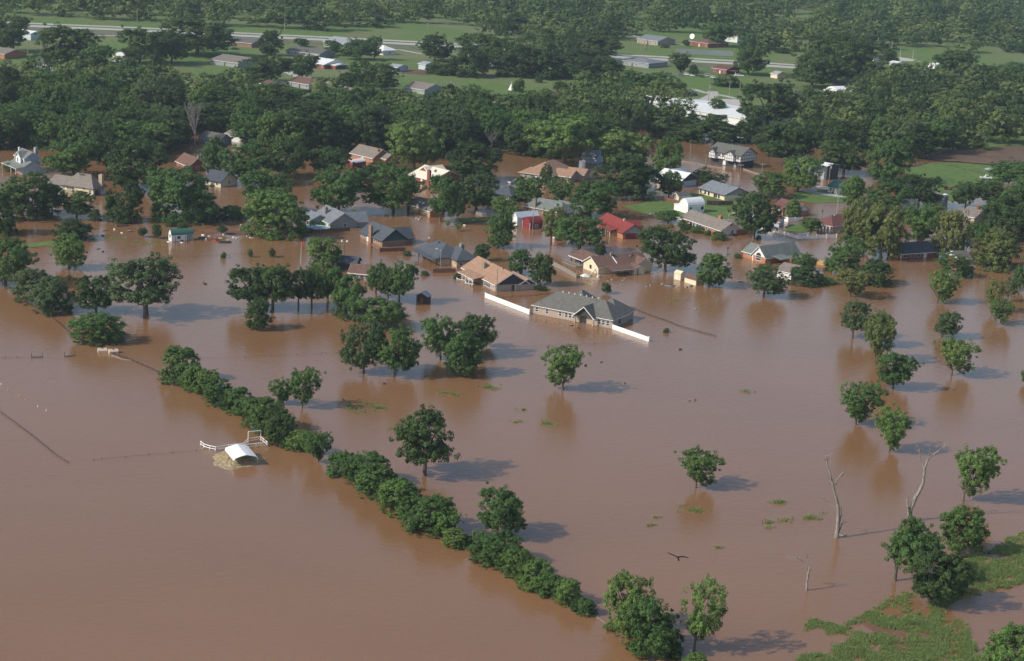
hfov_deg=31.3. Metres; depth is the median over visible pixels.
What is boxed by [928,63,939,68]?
house
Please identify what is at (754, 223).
tree
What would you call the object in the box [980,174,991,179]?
pickup truck
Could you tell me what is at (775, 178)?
tree
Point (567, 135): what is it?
tree
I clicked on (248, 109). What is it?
tree
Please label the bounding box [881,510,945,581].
tree
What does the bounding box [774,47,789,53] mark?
bush
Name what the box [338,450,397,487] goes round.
shrub
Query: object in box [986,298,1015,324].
tree
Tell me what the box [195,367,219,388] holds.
shrub
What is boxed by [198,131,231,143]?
house
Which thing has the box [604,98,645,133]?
tree
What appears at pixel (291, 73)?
road
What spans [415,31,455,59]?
tree
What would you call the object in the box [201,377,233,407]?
shrub
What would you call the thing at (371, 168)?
tree
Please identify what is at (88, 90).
tree
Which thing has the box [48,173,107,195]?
house
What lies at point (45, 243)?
lawn
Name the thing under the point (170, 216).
bush
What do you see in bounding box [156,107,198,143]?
tree
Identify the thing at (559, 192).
tree
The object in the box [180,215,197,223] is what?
bush
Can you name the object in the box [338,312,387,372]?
tree
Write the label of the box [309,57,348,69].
house
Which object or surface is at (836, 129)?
tree
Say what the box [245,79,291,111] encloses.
tree
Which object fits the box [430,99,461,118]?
tree
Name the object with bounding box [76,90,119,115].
tree
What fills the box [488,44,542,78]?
tree
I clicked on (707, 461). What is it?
tree
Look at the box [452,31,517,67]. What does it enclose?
tree
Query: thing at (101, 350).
water tank
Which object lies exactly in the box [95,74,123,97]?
tree
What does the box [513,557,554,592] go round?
shrub
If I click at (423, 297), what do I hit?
shed
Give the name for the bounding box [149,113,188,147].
tree
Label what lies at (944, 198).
house
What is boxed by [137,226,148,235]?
bush
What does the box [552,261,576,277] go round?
plank fence
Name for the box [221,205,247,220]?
bush
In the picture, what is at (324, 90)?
tree
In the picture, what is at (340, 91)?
tree
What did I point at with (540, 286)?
bush
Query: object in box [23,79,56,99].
tree
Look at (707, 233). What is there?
bush
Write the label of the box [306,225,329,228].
swimming pool
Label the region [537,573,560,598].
shrub
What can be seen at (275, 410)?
shrub
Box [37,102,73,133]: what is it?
tree
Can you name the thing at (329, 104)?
tree
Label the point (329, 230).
plank fence
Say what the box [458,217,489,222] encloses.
lawn
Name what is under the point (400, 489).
shrub
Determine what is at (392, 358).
tree
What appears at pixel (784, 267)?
shed
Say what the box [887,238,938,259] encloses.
house
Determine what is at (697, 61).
highway
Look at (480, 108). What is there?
tree
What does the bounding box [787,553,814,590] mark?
dead tree
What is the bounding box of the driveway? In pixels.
[815,186,827,189]
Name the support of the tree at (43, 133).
in the water
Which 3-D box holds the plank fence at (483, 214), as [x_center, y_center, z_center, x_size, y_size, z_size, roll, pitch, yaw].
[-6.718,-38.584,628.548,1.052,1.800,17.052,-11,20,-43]
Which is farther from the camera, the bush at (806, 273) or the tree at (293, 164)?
the tree at (293, 164)
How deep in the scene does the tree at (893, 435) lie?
395.51 m
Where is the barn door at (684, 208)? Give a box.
[682,205,686,212]
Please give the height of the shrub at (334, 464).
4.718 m
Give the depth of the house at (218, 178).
660.71 m
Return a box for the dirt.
[905,161,926,165]
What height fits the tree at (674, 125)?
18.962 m
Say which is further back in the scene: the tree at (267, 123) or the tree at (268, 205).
the tree at (267, 123)
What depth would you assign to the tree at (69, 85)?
803.41 m
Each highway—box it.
[6,22,809,66]
[7,24,794,68]
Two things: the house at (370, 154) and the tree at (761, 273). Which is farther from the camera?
the house at (370, 154)
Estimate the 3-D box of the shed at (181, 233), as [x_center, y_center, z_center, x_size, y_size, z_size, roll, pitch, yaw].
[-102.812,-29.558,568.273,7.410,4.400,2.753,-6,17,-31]
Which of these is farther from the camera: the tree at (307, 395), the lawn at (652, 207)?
the lawn at (652, 207)
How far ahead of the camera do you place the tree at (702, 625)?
288.77 m
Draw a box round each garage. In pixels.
[224,129,249,142]
[417,201,444,216]
[773,216,785,227]
[947,250,972,264]
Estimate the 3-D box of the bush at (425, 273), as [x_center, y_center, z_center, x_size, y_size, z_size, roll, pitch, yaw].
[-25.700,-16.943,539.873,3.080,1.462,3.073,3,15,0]
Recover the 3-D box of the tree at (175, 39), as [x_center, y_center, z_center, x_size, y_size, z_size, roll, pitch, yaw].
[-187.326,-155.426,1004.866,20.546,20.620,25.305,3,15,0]
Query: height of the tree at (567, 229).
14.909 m
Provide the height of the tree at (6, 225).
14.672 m
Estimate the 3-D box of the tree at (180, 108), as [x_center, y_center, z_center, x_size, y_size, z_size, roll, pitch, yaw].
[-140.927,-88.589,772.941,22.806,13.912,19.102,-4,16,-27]
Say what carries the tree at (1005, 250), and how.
on the water
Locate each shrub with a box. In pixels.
[157,344,201,385]
[175,363,194,386]
[180,365,207,393]
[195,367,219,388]
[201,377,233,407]
[218,393,233,410]
[222,387,253,415]
[234,396,251,418]
[239,397,263,429]
[248,396,292,437]
[264,413,297,446]
[265,405,288,432]
[277,429,293,448]
[284,429,306,452]
[297,428,317,453]
[302,429,333,461]
[325,451,354,477]
[334,449,362,474]
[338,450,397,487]
[352,461,399,500]
[356,470,385,490]
[375,472,397,505]
[375,477,423,518]
[397,492,428,522]
[401,493,455,537]
[431,508,466,534]
[440,527,472,550]
[460,535,473,547]
[466,529,523,570]
[471,527,486,536]
[472,533,494,551]
[492,545,523,569]
[499,546,533,578]
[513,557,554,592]
[516,551,535,577]
[531,579,550,593]
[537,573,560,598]
[553,576,570,594]
[554,578,581,608]
[570,593,583,611]
[574,597,598,617]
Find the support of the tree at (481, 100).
in the water
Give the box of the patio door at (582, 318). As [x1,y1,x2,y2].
[580,315,586,322]
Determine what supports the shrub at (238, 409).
on the water
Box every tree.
[0,10,33,48]
[0,63,22,94]
[0,76,20,105]
[0,100,44,142]
[0,102,14,120]
[0,109,29,149]
[0,170,63,220]
[0,191,20,236]
[0,232,39,284]
[7,267,61,304]
[10,91,51,122]
[16,87,36,103]
[20,91,56,104]
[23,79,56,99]
[26,275,76,316]
[28,67,69,92]
[29,110,65,148]
[31,182,64,212]
[33,21,105,68]
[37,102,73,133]
[39,132,105,175]
[40,84,75,105]
[48,232,87,268]
[49,112,83,142]
[49,217,95,241]
[52,188,97,216]
[53,95,82,119]
[55,77,84,97]
[55,98,97,120]
[57,107,91,145]
[66,310,129,345]
[70,107,109,125]
[71,68,103,95]
[71,84,113,109]
[72,274,117,312]
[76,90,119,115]
[79,42,117,70]
[79,114,135,149]
[87,126,124,170]
[87,209,101,221]
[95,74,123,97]
[99,91,134,109]
[100,118,151,155]
[101,175,148,224]
[102,92,140,118]
[102,134,168,185]
[103,252,182,315]
[105,106,157,123]
[115,25,170,62]
[117,82,148,102]
[122,119,156,139]
[127,73,168,105]
[129,119,184,151]
[130,80,170,109]
[139,103,173,115]
[144,165,218,225]
[146,172,165,204]
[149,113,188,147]
[156,104,205,135]
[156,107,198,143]
[157,27,188,62]
[158,14,240,54]
[160,83,189,108]
[182,101,202,145]
[185,85,229,118]
[190,102,231,132]
[196,134,227,172]
[209,85,242,105]
[217,138,272,182]
[218,95,244,121]
[226,102,263,131]
[226,113,265,146]
[226,262,272,308]
[229,88,264,119]
[238,50,296,79]
[238,168,297,207]
[239,187,317,241]
[241,88,263,103]
[243,262,300,310]
[243,293,274,330]
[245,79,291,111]
[247,104,285,128]
[252,109,288,148]
[252,110,299,138]
[257,29,284,54]
[257,94,298,114]
[264,135,315,176]
[267,376,294,404]
[270,112,312,154]
[277,96,342,150]
[287,88,312,104]
[289,50,320,76]
[289,365,326,407]
[290,265,317,307]
[293,38,308,46]
[301,267,330,306]
[304,236,342,269]
[305,85,342,101]
[307,144,355,176]
[308,98,341,113]
[309,158,369,209]
[321,266,349,303]
[324,38,340,54]
[324,109,363,151]
[327,273,369,322]
[328,86,353,103]
[328,90,361,108]
[335,70,357,86]
[336,103,396,145]
[337,37,373,59]
[337,104,364,139]
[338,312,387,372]
[345,59,378,85]
[346,82,387,107]
[354,294,408,325]
[356,100,389,118]
[360,159,426,211]
[361,60,404,90]
[361,159,391,177]
[363,35,382,59]
[364,259,389,296]
[365,128,395,152]
[370,88,402,119]
[371,322,423,375]
[375,268,396,301]
[384,119,447,170]
[388,260,418,301]
[388,404,460,475]
[389,99,416,122]
[393,116,412,125]
[395,116,445,152]
[397,113,436,140]
[400,101,435,120]
[409,97,445,117]
[409,119,448,144]
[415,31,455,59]
[420,313,463,359]
[425,57,462,74]
[427,169,466,221]
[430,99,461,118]
[435,114,479,149]
[437,104,484,147]
[440,331,485,376]
[445,137,502,181]
[451,45,491,78]
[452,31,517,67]
[455,311,495,350]
[456,168,499,212]
[457,86,496,116]
[462,93,501,123]
[470,101,495,145]
[473,106,514,147]
[473,243,489,258]
[475,481,527,533]
[483,208,517,247]
[484,130,499,148]
[484,328,498,344]
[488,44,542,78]
[491,195,520,217]
[496,105,530,125]
[504,118,541,156]
[507,247,531,273]
[510,90,543,112]
[511,175,546,201]
[512,78,525,91]
[513,106,546,133]
[521,48,567,79]
[522,110,611,164]
[526,93,559,121]
[526,132,569,158]
[527,251,555,285]
[534,76,542,82]
[536,108,562,122]
[539,163,554,186]
[539,343,591,390]
[541,203,566,245]
[547,176,574,200]
[550,115,578,156]
[551,51,600,79]
[552,81,571,93]
[552,212,607,249]
[568,179,622,216]
[569,103,599,118]
[570,31,624,59]
[581,55,629,80]
[589,113,626,151]
[591,152,670,200]
[594,242,606,254]
[598,118,624,135]
[598,126,659,162]
[601,569,656,638]
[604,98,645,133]
[618,593,684,660]
[619,68,650,91]
[636,224,697,271]
[640,70,687,92]
[650,100,703,141]
[650,135,684,171]
[655,169,684,194]
[655,210,680,221]
[667,51,693,71]
[673,445,726,487]
[676,113,743,143]
[678,573,728,651]
[689,64,698,74]
[692,165,715,181]
[695,252,732,286]
[699,20,734,42]
[708,96,726,108]
[710,73,743,87]
[713,173,730,183]
[727,187,782,237]
[728,116,764,143]
[733,42,771,74]
[735,77,807,130]
[737,30,757,46]
[745,261,791,296]
[750,169,792,197]
[751,129,788,154]
[759,117,824,160]
[779,154,824,191]
[785,197,803,217]
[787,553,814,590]
[790,50,842,86]
[791,28,882,81]
[798,217,824,232]
[812,115,857,143]
[817,138,869,174]
[820,453,849,538]
[823,232,868,272]
[833,266,872,296]
[837,174,866,205]
[837,196,878,252]
[838,298,871,338]
[839,380,891,424]
[843,50,872,81]
[855,199,910,259]
[860,308,897,361]
[863,177,917,211]
[865,136,921,180]
[865,309,894,339]
[867,117,902,153]
[872,401,915,451]
[875,349,924,388]
[877,46,898,63]
[879,114,925,141]
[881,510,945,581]
[893,123,935,155]
[894,173,943,206]
[903,199,949,240]
[905,440,949,518]
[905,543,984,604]
[921,118,956,149]
[927,47,980,77]
[928,268,963,303]
[930,208,972,252]
[931,334,981,375]
[934,176,941,182]
[934,311,964,336]
[935,502,990,557]
[951,178,983,207]
[954,445,1007,501]
[965,221,993,243]
[969,226,1023,273]
[972,621,1023,660]
[973,63,993,75]
[973,195,1023,242]
[976,178,1010,202]
[983,185,1023,223]
[984,278,1006,309]
[986,157,1023,181]
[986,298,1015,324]
[996,60,1023,77]
[1003,276,1021,301]
[1007,174,1023,193]
[1011,264,1023,290]
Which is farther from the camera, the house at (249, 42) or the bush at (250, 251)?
the house at (249, 42)
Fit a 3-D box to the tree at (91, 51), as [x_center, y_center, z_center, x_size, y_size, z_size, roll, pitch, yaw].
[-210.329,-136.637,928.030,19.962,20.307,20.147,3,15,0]
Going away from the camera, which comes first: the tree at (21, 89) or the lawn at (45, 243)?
the lawn at (45, 243)
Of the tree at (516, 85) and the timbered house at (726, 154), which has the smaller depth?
the timbered house at (726, 154)
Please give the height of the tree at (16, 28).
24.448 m
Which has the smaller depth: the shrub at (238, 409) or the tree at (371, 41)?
the shrub at (238, 409)
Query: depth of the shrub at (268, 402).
386.50 m
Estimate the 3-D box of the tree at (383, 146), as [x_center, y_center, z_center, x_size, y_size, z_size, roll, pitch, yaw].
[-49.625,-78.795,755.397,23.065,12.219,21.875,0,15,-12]
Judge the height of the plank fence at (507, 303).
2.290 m
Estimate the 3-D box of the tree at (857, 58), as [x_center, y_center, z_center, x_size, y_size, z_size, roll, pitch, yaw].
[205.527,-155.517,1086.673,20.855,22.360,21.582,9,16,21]
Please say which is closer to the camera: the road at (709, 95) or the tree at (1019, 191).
the tree at (1019, 191)
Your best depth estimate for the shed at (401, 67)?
1029.26 m
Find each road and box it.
[284,70,330,82]
[689,88,736,98]
[700,91,717,100]
[799,189,846,196]
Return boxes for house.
[0,47,26,58]
[1,147,41,173]
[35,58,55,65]
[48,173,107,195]
[175,152,205,171]
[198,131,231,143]
[204,169,237,187]
[209,54,255,66]
[226,36,264,47]
[285,46,334,57]
[288,76,325,88]
[302,205,368,228]
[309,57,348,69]
[323,36,358,47]
[347,263,376,280]
[349,144,396,163]
[358,221,414,246]
[372,45,396,54]
[404,81,444,93]
[405,196,427,212]
[409,165,464,185]
[411,240,474,267]
[457,256,536,291]
[493,185,527,200]
[518,159,578,181]
[522,198,588,217]
[531,290,635,327]
[562,249,653,275]
[568,167,591,180]
[581,149,602,163]
[596,212,642,238]
[616,57,667,67]
[636,34,674,45]
[657,167,698,186]
[680,209,752,234]
[689,39,727,47]
[698,180,749,199]
[708,142,757,167]
[712,64,739,73]
[741,241,800,263]
[772,198,810,216]
[816,214,855,232]
[826,179,844,193]
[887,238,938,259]
[890,198,916,210]
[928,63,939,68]
[930,195,948,208]
[962,205,987,222]
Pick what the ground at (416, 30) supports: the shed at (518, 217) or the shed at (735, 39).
the shed at (735, 39)
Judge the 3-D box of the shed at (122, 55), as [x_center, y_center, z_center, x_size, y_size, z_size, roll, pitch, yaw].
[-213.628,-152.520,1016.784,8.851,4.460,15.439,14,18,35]
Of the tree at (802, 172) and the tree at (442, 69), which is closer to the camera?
the tree at (802, 172)
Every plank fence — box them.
[298,227,349,232]
[379,246,405,251]
[433,268,455,272]
[476,211,497,217]
[485,293,529,313]
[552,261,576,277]
[612,323,648,341]
[614,195,663,200]
[663,196,679,202]
[681,161,721,167]
[706,200,733,204]
[761,228,836,238]
[771,213,802,221]
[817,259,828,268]
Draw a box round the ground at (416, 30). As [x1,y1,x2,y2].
[0,0,1023,152]
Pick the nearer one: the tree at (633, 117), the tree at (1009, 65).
the tree at (633, 117)
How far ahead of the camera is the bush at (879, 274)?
558.48 m
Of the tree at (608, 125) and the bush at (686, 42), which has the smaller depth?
the tree at (608, 125)
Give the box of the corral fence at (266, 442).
[200,430,267,450]
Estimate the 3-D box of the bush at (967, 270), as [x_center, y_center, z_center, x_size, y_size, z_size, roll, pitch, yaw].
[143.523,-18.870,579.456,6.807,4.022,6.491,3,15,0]
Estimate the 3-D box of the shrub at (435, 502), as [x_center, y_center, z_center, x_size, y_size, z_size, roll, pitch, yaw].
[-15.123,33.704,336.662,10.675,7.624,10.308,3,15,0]
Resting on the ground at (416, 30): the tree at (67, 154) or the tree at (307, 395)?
the tree at (67, 154)
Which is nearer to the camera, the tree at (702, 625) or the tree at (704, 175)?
the tree at (702, 625)
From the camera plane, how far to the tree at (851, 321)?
490.35 m
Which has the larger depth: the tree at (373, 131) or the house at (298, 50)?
the house at (298, 50)
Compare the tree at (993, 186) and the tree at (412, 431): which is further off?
the tree at (993, 186)
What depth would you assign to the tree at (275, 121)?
750.75 m
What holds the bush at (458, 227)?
on the water
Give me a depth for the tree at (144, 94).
798.31 m
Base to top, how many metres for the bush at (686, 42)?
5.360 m
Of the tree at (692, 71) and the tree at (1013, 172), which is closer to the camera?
the tree at (1013, 172)
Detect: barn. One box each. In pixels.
[674,197,704,212]
[818,162,838,179]
[824,86,852,95]
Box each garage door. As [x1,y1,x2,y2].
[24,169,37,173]
[625,233,638,238]
[682,180,696,186]
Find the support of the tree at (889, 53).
on the ground at (416, 30)
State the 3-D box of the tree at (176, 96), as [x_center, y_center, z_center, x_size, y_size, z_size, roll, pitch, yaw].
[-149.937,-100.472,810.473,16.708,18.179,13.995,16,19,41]
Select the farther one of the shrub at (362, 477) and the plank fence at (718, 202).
the plank fence at (718, 202)
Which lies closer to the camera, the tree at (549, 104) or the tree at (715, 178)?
the tree at (715, 178)
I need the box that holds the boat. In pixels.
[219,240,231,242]
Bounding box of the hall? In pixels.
[643,94,791,125]
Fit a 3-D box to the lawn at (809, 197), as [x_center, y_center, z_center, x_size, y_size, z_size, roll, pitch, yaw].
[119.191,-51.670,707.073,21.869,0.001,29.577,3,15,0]
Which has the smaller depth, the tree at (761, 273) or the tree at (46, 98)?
the tree at (761, 273)
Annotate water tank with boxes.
[97,348,106,352]
[108,349,118,353]
[579,160,585,168]
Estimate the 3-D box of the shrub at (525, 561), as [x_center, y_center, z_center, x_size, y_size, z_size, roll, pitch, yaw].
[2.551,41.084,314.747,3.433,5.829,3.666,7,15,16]
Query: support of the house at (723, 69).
on the ground at (416, 30)
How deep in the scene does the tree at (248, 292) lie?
485.19 m
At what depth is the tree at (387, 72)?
937.94 m
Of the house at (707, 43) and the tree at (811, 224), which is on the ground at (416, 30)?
the house at (707, 43)
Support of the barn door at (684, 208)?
in the barn at (684, 205)
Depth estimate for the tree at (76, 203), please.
591.03 m
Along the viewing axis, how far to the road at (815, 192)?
714.32 m
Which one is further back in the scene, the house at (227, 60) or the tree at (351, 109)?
the house at (227, 60)
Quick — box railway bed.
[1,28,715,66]
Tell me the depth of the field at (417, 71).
1029.73 m
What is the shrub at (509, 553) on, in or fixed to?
on the water
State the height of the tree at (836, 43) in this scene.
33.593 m
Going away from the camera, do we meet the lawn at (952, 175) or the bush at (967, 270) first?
the bush at (967, 270)
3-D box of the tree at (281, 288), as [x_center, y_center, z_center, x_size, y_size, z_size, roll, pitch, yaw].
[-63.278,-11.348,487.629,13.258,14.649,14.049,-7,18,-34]
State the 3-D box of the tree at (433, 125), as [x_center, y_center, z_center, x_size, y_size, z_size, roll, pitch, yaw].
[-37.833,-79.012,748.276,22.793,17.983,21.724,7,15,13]
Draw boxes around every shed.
[22,29,41,39]
[112,52,141,58]
[168,228,193,241]
[259,80,286,87]
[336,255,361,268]
[345,158,365,168]
[391,64,407,71]
[415,290,431,303]
[417,61,436,69]
[512,210,538,225]
[522,216,542,228]
[672,192,691,199]
[674,270,684,279]
[684,273,703,285]
[725,32,749,42]
[770,70,786,78]
[777,262,802,279]
[889,60,904,64]
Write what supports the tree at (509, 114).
on the water
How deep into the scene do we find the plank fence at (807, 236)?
626.75 m
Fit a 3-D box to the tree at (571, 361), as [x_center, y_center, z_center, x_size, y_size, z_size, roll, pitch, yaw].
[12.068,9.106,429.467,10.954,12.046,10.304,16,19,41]
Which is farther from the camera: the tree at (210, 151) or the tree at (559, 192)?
the tree at (210, 151)
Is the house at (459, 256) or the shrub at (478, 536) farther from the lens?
the house at (459, 256)
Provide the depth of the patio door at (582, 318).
494.27 m
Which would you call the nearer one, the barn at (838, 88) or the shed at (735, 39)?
the barn at (838, 88)
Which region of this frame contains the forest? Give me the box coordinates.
[0,0,1023,52]
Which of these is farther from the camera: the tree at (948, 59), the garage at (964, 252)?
the tree at (948, 59)
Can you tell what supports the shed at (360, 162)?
on the water
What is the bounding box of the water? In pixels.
[0,120,1023,660]
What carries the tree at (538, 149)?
in the water
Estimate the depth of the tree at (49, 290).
473.01 m
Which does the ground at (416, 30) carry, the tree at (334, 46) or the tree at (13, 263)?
the tree at (334, 46)
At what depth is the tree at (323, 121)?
737.67 m
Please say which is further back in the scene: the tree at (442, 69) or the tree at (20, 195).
the tree at (442, 69)
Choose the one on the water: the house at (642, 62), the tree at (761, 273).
the tree at (761, 273)
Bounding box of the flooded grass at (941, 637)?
[85,235,1023,660]
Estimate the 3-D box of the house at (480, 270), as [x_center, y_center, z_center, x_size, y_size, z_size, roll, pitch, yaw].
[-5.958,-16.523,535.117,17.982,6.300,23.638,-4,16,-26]
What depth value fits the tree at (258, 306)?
467.75 m
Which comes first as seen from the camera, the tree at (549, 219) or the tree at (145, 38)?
the tree at (549, 219)
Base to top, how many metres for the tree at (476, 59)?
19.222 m
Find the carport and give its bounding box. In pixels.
[225,444,257,460]
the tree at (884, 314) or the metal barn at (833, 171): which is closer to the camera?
the tree at (884, 314)
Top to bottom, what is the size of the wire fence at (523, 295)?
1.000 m
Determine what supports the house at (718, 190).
on the lawn at (706, 198)
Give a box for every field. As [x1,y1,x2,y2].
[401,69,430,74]
[930,146,1023,164]
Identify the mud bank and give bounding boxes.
[860,612,932,651]
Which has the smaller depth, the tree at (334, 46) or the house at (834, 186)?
the house at (834, 186)
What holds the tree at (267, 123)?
in the water
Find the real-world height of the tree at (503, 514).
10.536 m
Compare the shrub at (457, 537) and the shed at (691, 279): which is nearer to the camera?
the shrub at (457, 537)
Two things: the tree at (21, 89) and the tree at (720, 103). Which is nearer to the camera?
the tree at (21, 89)
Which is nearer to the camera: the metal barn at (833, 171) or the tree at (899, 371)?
the tree at (899, 371)
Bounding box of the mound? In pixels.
[212,450,264,469]
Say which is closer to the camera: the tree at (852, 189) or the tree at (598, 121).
the tree at (852, 189)
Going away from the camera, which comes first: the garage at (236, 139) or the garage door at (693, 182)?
the garage door at (693, 182)
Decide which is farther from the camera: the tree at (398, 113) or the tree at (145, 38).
the tree at (145, 38)
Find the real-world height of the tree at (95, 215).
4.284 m
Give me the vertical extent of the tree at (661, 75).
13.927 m
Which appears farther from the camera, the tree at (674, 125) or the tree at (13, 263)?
the tree at (674, 125)
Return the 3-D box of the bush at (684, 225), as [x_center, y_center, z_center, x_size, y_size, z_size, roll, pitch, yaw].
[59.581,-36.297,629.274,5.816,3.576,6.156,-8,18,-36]
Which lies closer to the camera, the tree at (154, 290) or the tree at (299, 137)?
the tree at (154, 290)
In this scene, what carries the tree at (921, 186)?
on the water
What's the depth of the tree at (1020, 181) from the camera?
722.40 m
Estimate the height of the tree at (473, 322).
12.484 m
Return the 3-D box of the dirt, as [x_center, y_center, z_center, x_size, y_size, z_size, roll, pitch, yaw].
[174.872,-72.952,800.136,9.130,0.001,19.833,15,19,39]
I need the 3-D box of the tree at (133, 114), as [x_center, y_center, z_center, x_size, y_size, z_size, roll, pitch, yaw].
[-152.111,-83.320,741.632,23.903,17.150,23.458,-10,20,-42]
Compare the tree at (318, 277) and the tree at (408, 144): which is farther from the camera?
the tree at (408, 144)
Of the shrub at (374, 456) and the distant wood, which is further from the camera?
the distant wood
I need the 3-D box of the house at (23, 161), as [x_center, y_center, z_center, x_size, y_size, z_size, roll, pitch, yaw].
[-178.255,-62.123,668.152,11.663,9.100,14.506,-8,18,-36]
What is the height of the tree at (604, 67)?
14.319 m
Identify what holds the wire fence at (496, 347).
in the water
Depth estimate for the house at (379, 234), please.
579.26 m
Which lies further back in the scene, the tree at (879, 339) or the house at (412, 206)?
the house at (412, 206)
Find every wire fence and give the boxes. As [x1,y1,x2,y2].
[2,412,67,462]
[5,283,159,371]
[210,340,643,357]
[497,291,553,297]
[631,306,713,335]
[923,159,983,173]
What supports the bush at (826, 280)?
on the water
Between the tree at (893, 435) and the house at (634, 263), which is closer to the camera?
the tree at (893, 435)
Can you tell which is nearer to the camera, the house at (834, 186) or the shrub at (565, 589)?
the shrub at (565, 589)
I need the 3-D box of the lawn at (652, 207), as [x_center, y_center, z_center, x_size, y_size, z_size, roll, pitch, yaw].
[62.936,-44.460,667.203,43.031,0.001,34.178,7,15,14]
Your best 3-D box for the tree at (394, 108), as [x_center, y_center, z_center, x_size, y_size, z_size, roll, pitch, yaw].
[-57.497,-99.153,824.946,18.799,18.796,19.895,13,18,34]
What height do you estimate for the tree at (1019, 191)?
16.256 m
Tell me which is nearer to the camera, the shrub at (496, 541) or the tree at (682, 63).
the shrub at (496, 541)
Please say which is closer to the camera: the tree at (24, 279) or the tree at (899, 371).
the tree at (899, 371)
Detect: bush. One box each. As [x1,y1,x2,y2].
[2,163,14,171]
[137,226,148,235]
[152,222,161,237]
[164,213,178,226]
[177,222,188,227]
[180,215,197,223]
[197,205,225,222]
[216,224,227,233]
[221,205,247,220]
[247,249,252,256]
[268,247,275,256]
[402,251,410,255]
[420,270,428,275]
[453,274,459,278]
[454,222,462,229]
[534,284,546,291]
[602,282,611,292]
[664,642,681,659]
[676,220,692,230]
[681,40,690,45]
[681,652,707,660]
[689,226,705,233]
[703,230,710,235]
[710,231,728,240]
[734,253,741,258]
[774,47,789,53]
[788,266,824,288]
[791,252,818,266]
[817,276,837,285]
[858,258,894,287]
[933,252,971,273]
[955,265,975,277]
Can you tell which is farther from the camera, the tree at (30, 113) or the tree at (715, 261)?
the tree at (30, 113)
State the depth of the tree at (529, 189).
659.78 m
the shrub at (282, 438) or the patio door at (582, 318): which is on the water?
the shrub at (282, 438)
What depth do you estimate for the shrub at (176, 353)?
418.85 m
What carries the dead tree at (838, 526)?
in the water
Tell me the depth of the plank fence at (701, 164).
766.50 m
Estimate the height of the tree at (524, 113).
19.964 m
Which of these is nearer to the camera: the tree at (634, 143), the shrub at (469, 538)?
the shrub at (469, 538)
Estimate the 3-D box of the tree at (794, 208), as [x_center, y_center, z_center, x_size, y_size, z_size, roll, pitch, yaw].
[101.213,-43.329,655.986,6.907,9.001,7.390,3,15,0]
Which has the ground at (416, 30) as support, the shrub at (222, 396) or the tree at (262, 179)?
the tree at (262, 179)
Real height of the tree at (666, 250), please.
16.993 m
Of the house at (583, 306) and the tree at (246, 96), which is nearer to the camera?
the house at (583, 306)
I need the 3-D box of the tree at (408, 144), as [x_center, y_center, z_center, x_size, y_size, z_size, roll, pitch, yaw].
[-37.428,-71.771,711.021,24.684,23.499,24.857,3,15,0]
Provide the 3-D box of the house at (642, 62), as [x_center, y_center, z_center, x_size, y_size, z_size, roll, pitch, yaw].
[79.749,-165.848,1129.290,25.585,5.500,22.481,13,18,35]
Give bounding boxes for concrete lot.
[709,99,739,105]
[899,57,921,61]
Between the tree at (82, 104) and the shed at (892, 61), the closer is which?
the tree at (82, 104)
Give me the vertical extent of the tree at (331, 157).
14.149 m
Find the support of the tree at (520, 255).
on the water
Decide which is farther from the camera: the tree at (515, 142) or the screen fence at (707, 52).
the screen fence at (707, 52)
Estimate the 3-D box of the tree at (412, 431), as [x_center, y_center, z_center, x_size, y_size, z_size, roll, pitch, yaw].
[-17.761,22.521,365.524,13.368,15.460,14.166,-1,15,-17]
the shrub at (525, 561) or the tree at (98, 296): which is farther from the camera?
the tree at (98, 296)
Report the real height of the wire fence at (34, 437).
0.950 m
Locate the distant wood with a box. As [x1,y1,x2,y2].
[0,8,1023,150]
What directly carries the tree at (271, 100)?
on the water
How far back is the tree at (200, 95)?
804.82 m
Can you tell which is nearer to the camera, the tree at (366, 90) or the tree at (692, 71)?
the tree at (366, 90)
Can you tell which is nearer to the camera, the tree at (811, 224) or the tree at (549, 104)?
the tree at (811, 224)
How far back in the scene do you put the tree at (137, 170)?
642.62 m
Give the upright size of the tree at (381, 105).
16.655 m
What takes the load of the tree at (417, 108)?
on the water
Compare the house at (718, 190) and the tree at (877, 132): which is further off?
the tree at (877, 132)
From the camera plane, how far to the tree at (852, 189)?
687.40 m
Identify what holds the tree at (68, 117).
in the water
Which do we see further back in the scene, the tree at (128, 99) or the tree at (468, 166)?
the tree at (128, 99)
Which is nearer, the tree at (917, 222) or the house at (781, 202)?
the tree at (917, 222)
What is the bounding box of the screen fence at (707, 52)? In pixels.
[676,49,732,55]
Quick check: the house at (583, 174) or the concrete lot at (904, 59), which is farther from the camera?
the concrete lot at (904, 59)
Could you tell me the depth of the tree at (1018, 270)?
560.02 m
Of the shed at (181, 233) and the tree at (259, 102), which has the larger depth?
the tree at (259, 102)
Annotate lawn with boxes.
[22,241,61,247]
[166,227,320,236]
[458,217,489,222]
[623,201,735,218]
[689,192,742,205]
[786,223,817,231]
[794,190,846,202]
[905,162,1018,200]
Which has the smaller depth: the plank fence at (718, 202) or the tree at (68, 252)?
the tree at (68, 252)
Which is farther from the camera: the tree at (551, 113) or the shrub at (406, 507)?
the tree at (551, 113)
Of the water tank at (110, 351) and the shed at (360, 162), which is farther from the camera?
the shed at (360, 162)
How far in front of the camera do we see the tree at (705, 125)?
827.48 m
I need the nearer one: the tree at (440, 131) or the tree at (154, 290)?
the tree at (154, 290)

